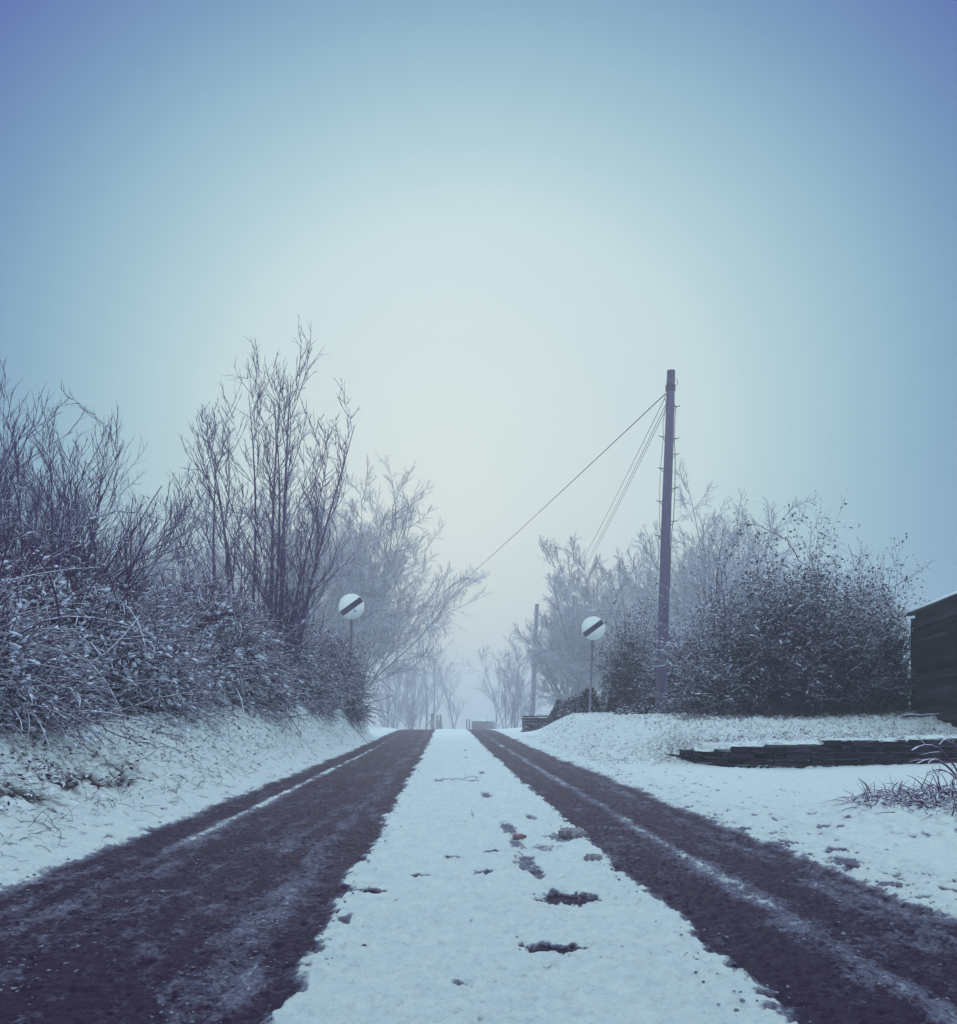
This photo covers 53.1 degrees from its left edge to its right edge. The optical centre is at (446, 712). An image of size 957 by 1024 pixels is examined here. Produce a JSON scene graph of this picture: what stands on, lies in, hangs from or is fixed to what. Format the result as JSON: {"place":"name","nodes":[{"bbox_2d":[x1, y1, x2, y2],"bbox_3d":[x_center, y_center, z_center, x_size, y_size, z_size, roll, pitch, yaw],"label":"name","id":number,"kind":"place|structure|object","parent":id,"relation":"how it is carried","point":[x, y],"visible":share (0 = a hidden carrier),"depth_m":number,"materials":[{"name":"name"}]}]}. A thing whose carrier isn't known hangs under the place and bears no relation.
{"place":"outdoors","nodes":[
{"label":"outdoors","id":0,"kind":"place"},
{"bbox_2d":[0,723,956,1023],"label":"road","id":1,"kind":"structure","parent":0,"point":[460,907],"depth_m":4.18,"materials":[{"name":"white snow"}]},
{"bbox_2d":[435,767,479,780],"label":"fallen twig","id":2,"kind":"object","parent":1,"relation":"on","point":[455,778],"visible":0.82,"depth_m":11.60,"materials":[{"name":"brown wood"}]},
{"bbox_2d":[0,739,956,1023],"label":"slush","id":3,"kind":"object","parent":1,"relation":"on","point":[204,985],"visible":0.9,"depth_m":4.08,"materials":[{"name":"white snow"}]},
{"bbox_2d":[558,827,586,838],"bbox_3d":[0.851,0.814,6.426,0.191,0.104,0.190,0,0,0],"label":"frozen clod","id":4,"kind":"object","parent":1,"relation":"on","point":[569,833],"visible":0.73,"depth_m":6.37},
{"bbox_2d":[0,701,956,880],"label":"ground","id":5,"kind":"structure","parent":0,"point":[799,796],"depth_m":10.82,"materials":[{"name":"white snow"}]},
{"bbox_2d":[30,688,88,749],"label":"fallen branch","id":6,"kind":"object","parent":5,"relation":"on","point":[34,689],"visible":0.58,"depth_m":8.40,"materials":[{"name":"brown wood"}]},
{"bbox_2d":[0,373,148,567],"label":"bare tree","id":7,"kind":"object","parent":5,"relation":"on","point":[98,478],"visible":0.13,"depth_m":15.33,"materials":[{"name":"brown plant"}]},
{"bbox_2d":[0,359,224,622],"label":"bare tree","id":8,"kind":"object","parent":5,"relation":"on","point":[34,505],"visible":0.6,"depth_m":12.05,"materials":[{"name":"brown plant"}]},
{"bbox_2d":[0,502,234,772],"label":"bramble bush","id":9,"kind":"object","parent":5,"relation":"on","point":[28,660],"visible":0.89,"depth_m":8.51,"materials":[{"name":"grey plant"}]},
{"bbox_2d":[0,671,52,728],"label":"fallen branch","id":10,"kind":"object","parent":9,"relation":"hanging from","point":[34,703],"visible":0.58,"depth_m":8.04,"materials":[{"name":"brown wood"}]},
{"bbox_2d":[60,705,177,752],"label":"fallen branch","id":11,"kind":"object","parent":5,"relation":"on","point":[67,708],"visible":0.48,"depth_m":9.30,"materials":[{"name":"brown wood"}]},
{"bbox_2d":[0,479,270,754],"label":"bramble bush","id":12,"kind":"object","parent":5,"relation":"on","point":[163,668],"visible":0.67,"depth_m":11.46,"materials":[{"name":"grey plant"}]},
{"bbox_2d":[153,726,186,737],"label":"fallen branch","id":13,"kind":"object","parent":5,"relation":"on","point":[166,734],"visible":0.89,"depth_m":10.82,"materials":[{"name":"brown wood"}]},
{"bbox_2d":[80,475,261,600],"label":"foggy tree","id":14,"kind":"object","parent":5,"relation":"on","point":[170,564],"visible":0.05,"depth_m":64.51,"materials":[{"name":"grey plant"}]},
{"bbox_2d":[111,540,339,755],"bbox_3d":[-4.516,-0.824,16.973,5.041,4.012,7.544,0,0,0],"label":"bramble bush","id":15,"kind":"object","parent":5,"relation":"on","point":[268,688],"visible":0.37,"depth_m":16.13,"materials":[{"name":"grey plant"}]},
{"bbox_2d":[139,313,362,682],"bbox_3d":[-4.019,-4.321,20.382,4.783,8.264,4.517,0,0,-29],"label":"tall tree","id":16,"kind":"object","parent":5,"relation":"on","point":[279,542],"visible":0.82,"depth_m":20.46,"materials":[{"name":"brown plant"}]},
{"bbox_2d":[111,402,439,659],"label":"foggy tree","id":17,"kind":"object","parent":5,"relation":"on","point":[355,540],"visible":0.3,"depth_m":68.94,"materials":[{"name":"grey plant"}]},
{"bbox_2d":[239,581,392,744],"bbox_3d":[-3.939,-1.050,22.048,4.678,4.277,7.807,0,0,11],"label":"bramble bush","id":18,"kind":"object","parent":5,"relation":"on","point":[320,688],"visible":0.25,"depth_m":21.40,"materials":[{"name":"grey plant"}]},
{"bbox_2d":[338,593,364,700],"bbox_3d":[-2.689,-1.587,27.236,0.755,3.628,0.103,0,0,0],"label":"road sign","id":19,"kind":"object","parent":5,"relation":"on","point":[351,607],"visible":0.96,"depth_m":27.20,"materials":[{"name":"metal"}]},
{"bbox_2d":[307,618,397,733],"bbox_3d":[-3.392,-0.839,27.260,4.424,3.642,5.727,0,0,-19],"label":"hedge bush","id":20,"kind":"object","parent":5,"relation":"on","point":[344,652],"visible":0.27,"depth_m":26.73,"materials":[{"name":"grey plant"}]},
{"bbox_2d":[229,454,493,694],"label":"foggy tree","id":21,"kind":"object","parent":5,"relation":"on","point":[383,596],"visible":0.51,"depth_m":81.07,"materials":[{"name":"grey plant"}]},
{"bbox_2d":[364,632,427,728],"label":"slender tree","id":22,"kind":"object","parent":5,"relation":"on","point":[389,705],"visible":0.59,"depth_m":145.66,"materials":[{"name":"grey plant"}]},
{"bbox_2d":[387,641,445,729],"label":"slender tree","id":23,"kind":"object","parent":5,"relation":"on","point":[412,721],"visible":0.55,"depth_m":154.69,"materials":[{"name":"grey plant"}]},
{"bbox_2d":[398,622,464,729],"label":"slender tree","id":24,"kind":"object","parent":5,"relation":"on","point":[426,692],"visible":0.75,"depth_m":150.85,"materials":[{"name":"grey plant"}]},
{"bbox_2d":[430,713,434,729],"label":"post","id":25,"kind":"object","parent":5,"relation":"on","point":[432,717],"visible":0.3,"depth_m":149.88,"materials":[{"name":"grey wood"}]},
{"bbox_2d":[435,715,438,728],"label":"post","id":26,"kind":"object","parent":5,"relation":"on","point":[437,722],"visible":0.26,"depth_m":149.96,"materials":[{"name":"grey wood"}]},
{"bbox_2d":[439,714,442,728],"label":"post","id":27,"kind":"object","parent":5,"relation":"on","point":[440,724],"visible":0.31,"depth_m":149.95,"materials":[{"name":"grey wood"}]},
{"bbox_2d":[435,656,468,728],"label":"slender tree","id":28,"kind":"object","parent":5,"relation":"on","point":[449,704],"visible":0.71,"depth_m":159.50,"materials":[{"name":"grey plant"}]},
{"bbox_2d":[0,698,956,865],"bbox_3d":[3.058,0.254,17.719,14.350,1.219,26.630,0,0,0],"label":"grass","id":29,"kind":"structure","parent":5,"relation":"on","point":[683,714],"depth_m":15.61,"materials":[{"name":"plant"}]},
{"bbox_2d":[471,718,494,729],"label":"outbuilding","id":30,"kind":"structure","parent":5,"relation":"on","point":[480,724],"depth_m":152.00,"materials":[{"name":"stone"}]},
{"bbox_2d":[473,722,476,729],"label":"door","id":31,"kind":"structure","parent":30,"relation":"in","point":[474,723],"depth_m":151.96,"materials":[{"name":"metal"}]},
{"bbox_2d":[486,646,514,728],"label":"slender tree","id":32,"kind":"object","parent":5,"relation":"on","point":[490,698],"visible":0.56,"depth_m":150.19,"materials":[{"name":"grey plant"}]},
{"bbox_2d":[458,631,546,728],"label":"slender tree","id":33,"kind":"object","parent":5,"relation":"on","point":[514,706],"visible":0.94,"depth_m":128.61,"materials":[{"name":"grey plant"}]},
{"bbox_2d":[490,648,544,726],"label":"slender tree","id":34,"kind":"object","parent":5,"relation":"on","point":[515,686],"visible":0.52,"depth_m":132.65,"materials":[{"name":"grey plant"}]},
{"bbox_2d":[520,723,544,731],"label":"garden shrub","id":35,"kind":"object","parent":5,"relation":"on","point":[532,727],"visible":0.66,"depth_m":36.17,"materials":[{"name":"grey plant"}]},
{"bbox_2d":[530,604,538,720],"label":"utility pole","id":36,"kind":"object","parent":5,"relation":"on","point":[536,618],"visible":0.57,"depth_m":103.80,"materials":[{"name":"wood"}]},
{"bbox_2d":[522,714,553,727],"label":"stone wall","id":37,"kind":"structure","parent":5,"relation":"on","point":[538,721],"depth_m":37.28,"materials":[{"name":"grey stone"}]},
{"bbox_2d":[546,699,562,724],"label":"conifer bush","id":38,"kind":"object","parent":5,"relation":"on","point":[553,713],"visible":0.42,"depth_m":35.87,"materials":[{"name":"grey plant"}]},
{"bbox_2d":[526,675,603,720],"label":"foggy tree","id":39,"kind":"object","parent":5,"relation":"on","point":[554,702],"visible":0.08,"depth_m":99.30,"materials":[{"name":"grey plant"}]},
{"bbox_2d":[557,694,585,718],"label":"garden shrub","id":40,"kind":"object","parent":5,"relation":"on","point":[569,704],"visible":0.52,"depth_m":30.82,"materials":[{"name":"grey plant"}]},
{"bbox_2d":[512,552,657,713],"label":"foggy tree","id":41,"kind":"object","parent":5,"relation":"on","point":[558,652],"visible":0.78,"depth_m":91.01,"materials":[{"name":"grey plant"}]},
{"bbox_2d":[576,686,602,712],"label":"garden shrub","id":42,"kind":"object","parent":5,"relation":"on","point":[582,698],"visible":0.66,"depth_m":30.04,"materials":[{"name":"grey plant"}]},
{"bbox_2d":[581,616,605,712],"bbox_3d":[4.417,-1.346,28.740,0.735,3.122,0.095,0,0,3],"label":"road sign","id":43,"kind":"object","parent":5,"relation":"on","point":[593,628],"visible":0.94,"depth_m":28.70,"materials":[{"name":"metal"}]},
{"bbox_2d":[585,564,689,712],"bbox_3d":[5.967,-2.076,29.530,3.685,5.010,3.377,0,0,27],"label":"hedge bush","id":44,"kind":"object","parent":5,"relation":"on","point":[623,672],"visible":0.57,"depth_m":29.15,"materials":[{"name":"grey plant"}]},
{"bbox_2d":[522,521,754,714],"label":"foggy tree","id":45,"kind":"object","parent":5,"relation":"on","point":[586,589],"visible":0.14,"depth_m":99.91,"materials":[{"name":"grey plant"}]},
{"bbox_2d":[614,700,662,714],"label":"garden shrub","id":46,"kind":"object","parent":5,"relation":"on","point":[636,708],"visible":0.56,"depth_m":22.97,"materials":[{"name":"grey plant"}]},
{"bbox_2d":[655,369,679,713],"bbox_3d":[5.549,-4.195,24.006,0.644,8.783,0.290,0,0,0],"label":"utility pole","id":47,"kind":"object","parent":5,"relation":"on","point":[665,565],"visible":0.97,"depth_m":23.90,"materials":[{"name":"wood"}]},
{"bbox_2d":[419,393,665,618],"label":"overhead wire","id":48,"kind":"object","parent":47,"relation":"hanging from","point":[573,480],"visible":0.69,"depth_m":32.35,"materials":[{"name":"black metal"}]},
{"bbox_2d":[563,399,664,592],"bbox_3d":[7.715,-8.982,53.990,0.014,2.213,60.187,0,0,4],"label":"overhead wire","id":49,"kind":"object","parent":47,"relation":"attached to","point":[623,481],"visible":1,"depth_m":32.63,"materials":[{"name":"black metal"}]},
{"bbox_2d":[566,404,665,595],"bbox_3d":[7.975,-8.945,54.010,0.014,2.287,60.177,0,0,5],"label":"overhead wire","id":50,"kind":"object","parent":47,"relation":"attached to","point":[624,488],"visible":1,"depth_m":33.27,"materials":[{"name":"black metal"}]},
{"bbox_2d":[569,409,665,594],"bbox_3d":[8.085,-8.908,54.030,0.014,2.361,60.151,0,0,5],"label":"overhead wire","id":51,"kind":"object","parent":47,"relation":"attached to","point":[626,489],"visible":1,"depth_m":32.95,"materials":[{"name":"black metal"}]},
{"bbox_2d":[626,602,719,712],"bbox_3d":[6.234,-1.347,25.547,2.699,3.482,2.788,0,0,-33],"label":"hedge bush","id":52,"kind":"object","parent":5,"relation":"on","point":[652,671],"visible":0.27,"depth_m":25.30,"materials":[{"name":"grey plant"}]},
{"bbox_2d":[548,458,852,661],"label":"foggy tree","id":53,"kind":"object","parent":5,"relation":"on","point":[692,554],"visible":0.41,"depth_m":89.64,"materials":[{"name":"grey plant"}]},
{"bbox_2d":[611,496,803,715],"bbox_3d":[6.164,-2.050,20.777,3.447,4.923,3.846,0,0,-41],"label":"hedge bush","id":54,"kind":"object","parent":5,"relation":"on","point":[704,682],"visible":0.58,"depth_m":20.38,"materials":[{"name":"grey plant"}]},
{"bbox_2d":[695,489,916,716],"bbox_3d":[7.511,-2.169,20.161,4.529,5.098,4.311,0,0,0],"label":"hedge bush","id":55,"kind":"object","parent":5,"relation":"on","point":[807,664],"visible":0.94,"depth_m":19.30,"materials":[{"name":"grey plant"}]},
{"bbox_2d":[719,513,802,563],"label":"hedge shoot","id":56,"kind":"object","parent":55,"relation":"attached to","point":[767,532],"visible":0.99,"depth_m":19.35,"materials":[{"name":"brown plant"}]},
{"bbox_2d":[667,734,956,768],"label":"retaining wall","id":57,"kind":"structure","parent":5,"relation":"on","point":[751,755],"depth_m":14.22,"materials":[{"name":"stone"}]},
{"bbox_2d":[801,516,930,711],"bbox_3d":[9.002,-2.022,20.458,3.238,4.675,2.879,0,0,-38],"label":"hedge bush","id":58,"kind":"object","parent":5,"relation":"on","point":[894,655],"visible":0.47,"depth_m":19.75,"materials":[{"name":"grey plant"}]},
{"bbox_2d":[895,560,934,584],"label":"hedge shoot","id":59,"kind":"object","parent":58,"relation":"attached to","point":[916,572],"visible":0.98,"depth_m":19.71,"materials":[{"name":"brown plant"}]},
{"bbox_2d":[823,761,956,817],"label":"grass tussock","id":60,"kind":"object","parent":5,"relation":"on","point":[938,793],"depth_m":6.98,"materials":[{"name":"plant"}]},
{"bbox_2d":[902,713,940,717],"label":"fallen branch","id":61,"kind":"object","parent":5,"relation":"on","point":[917,715],"visible":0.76,"depth_m":17.85,"materials":[{"name":"brown wood"}]},
{"bbox_2d":[906,591,956,727],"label":"shed","id":62,"kind":"structure","parent":5,"relation":"on","point":[934,649],"depth_m":17.82,"materials":[{"name":"black wood"}]},
{"bbox_2d":[910,736,956,780],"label":"bowed stems","id":63,"kind":"object","parent":5,"relation":"on","point":[945,754],"visible":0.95,"depth_m":7.83,"materials":[{"name":"plant"}]},
{"bbox_2d":[0,0,956,729],"label":"sky","id":64,"kind":"structure","parent":0,"point":[504,225],"materials":[{"name":"blue"}]},
{"bbox_2d":[512,834,526,839],"bbox_3d":[0.482,0.821,6.315,0.098,0.048,0.077,0,0,-41],"label":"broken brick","id":65,"kind":"object","parent":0,"point":[518,836],"visible":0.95,"depth_m":6.29,"materials":[{"name":"red brick"}]},
{"bbox_2d":[584,853,602,860],"bbox_3d":[0.834,0.828,5.416,0.111,0.065,0.108,0,0,0],"label":"frozen clod","id":66,"kind":"object","parent":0,"point":[593,857],"visible":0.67,"depth_m":5.38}
]}

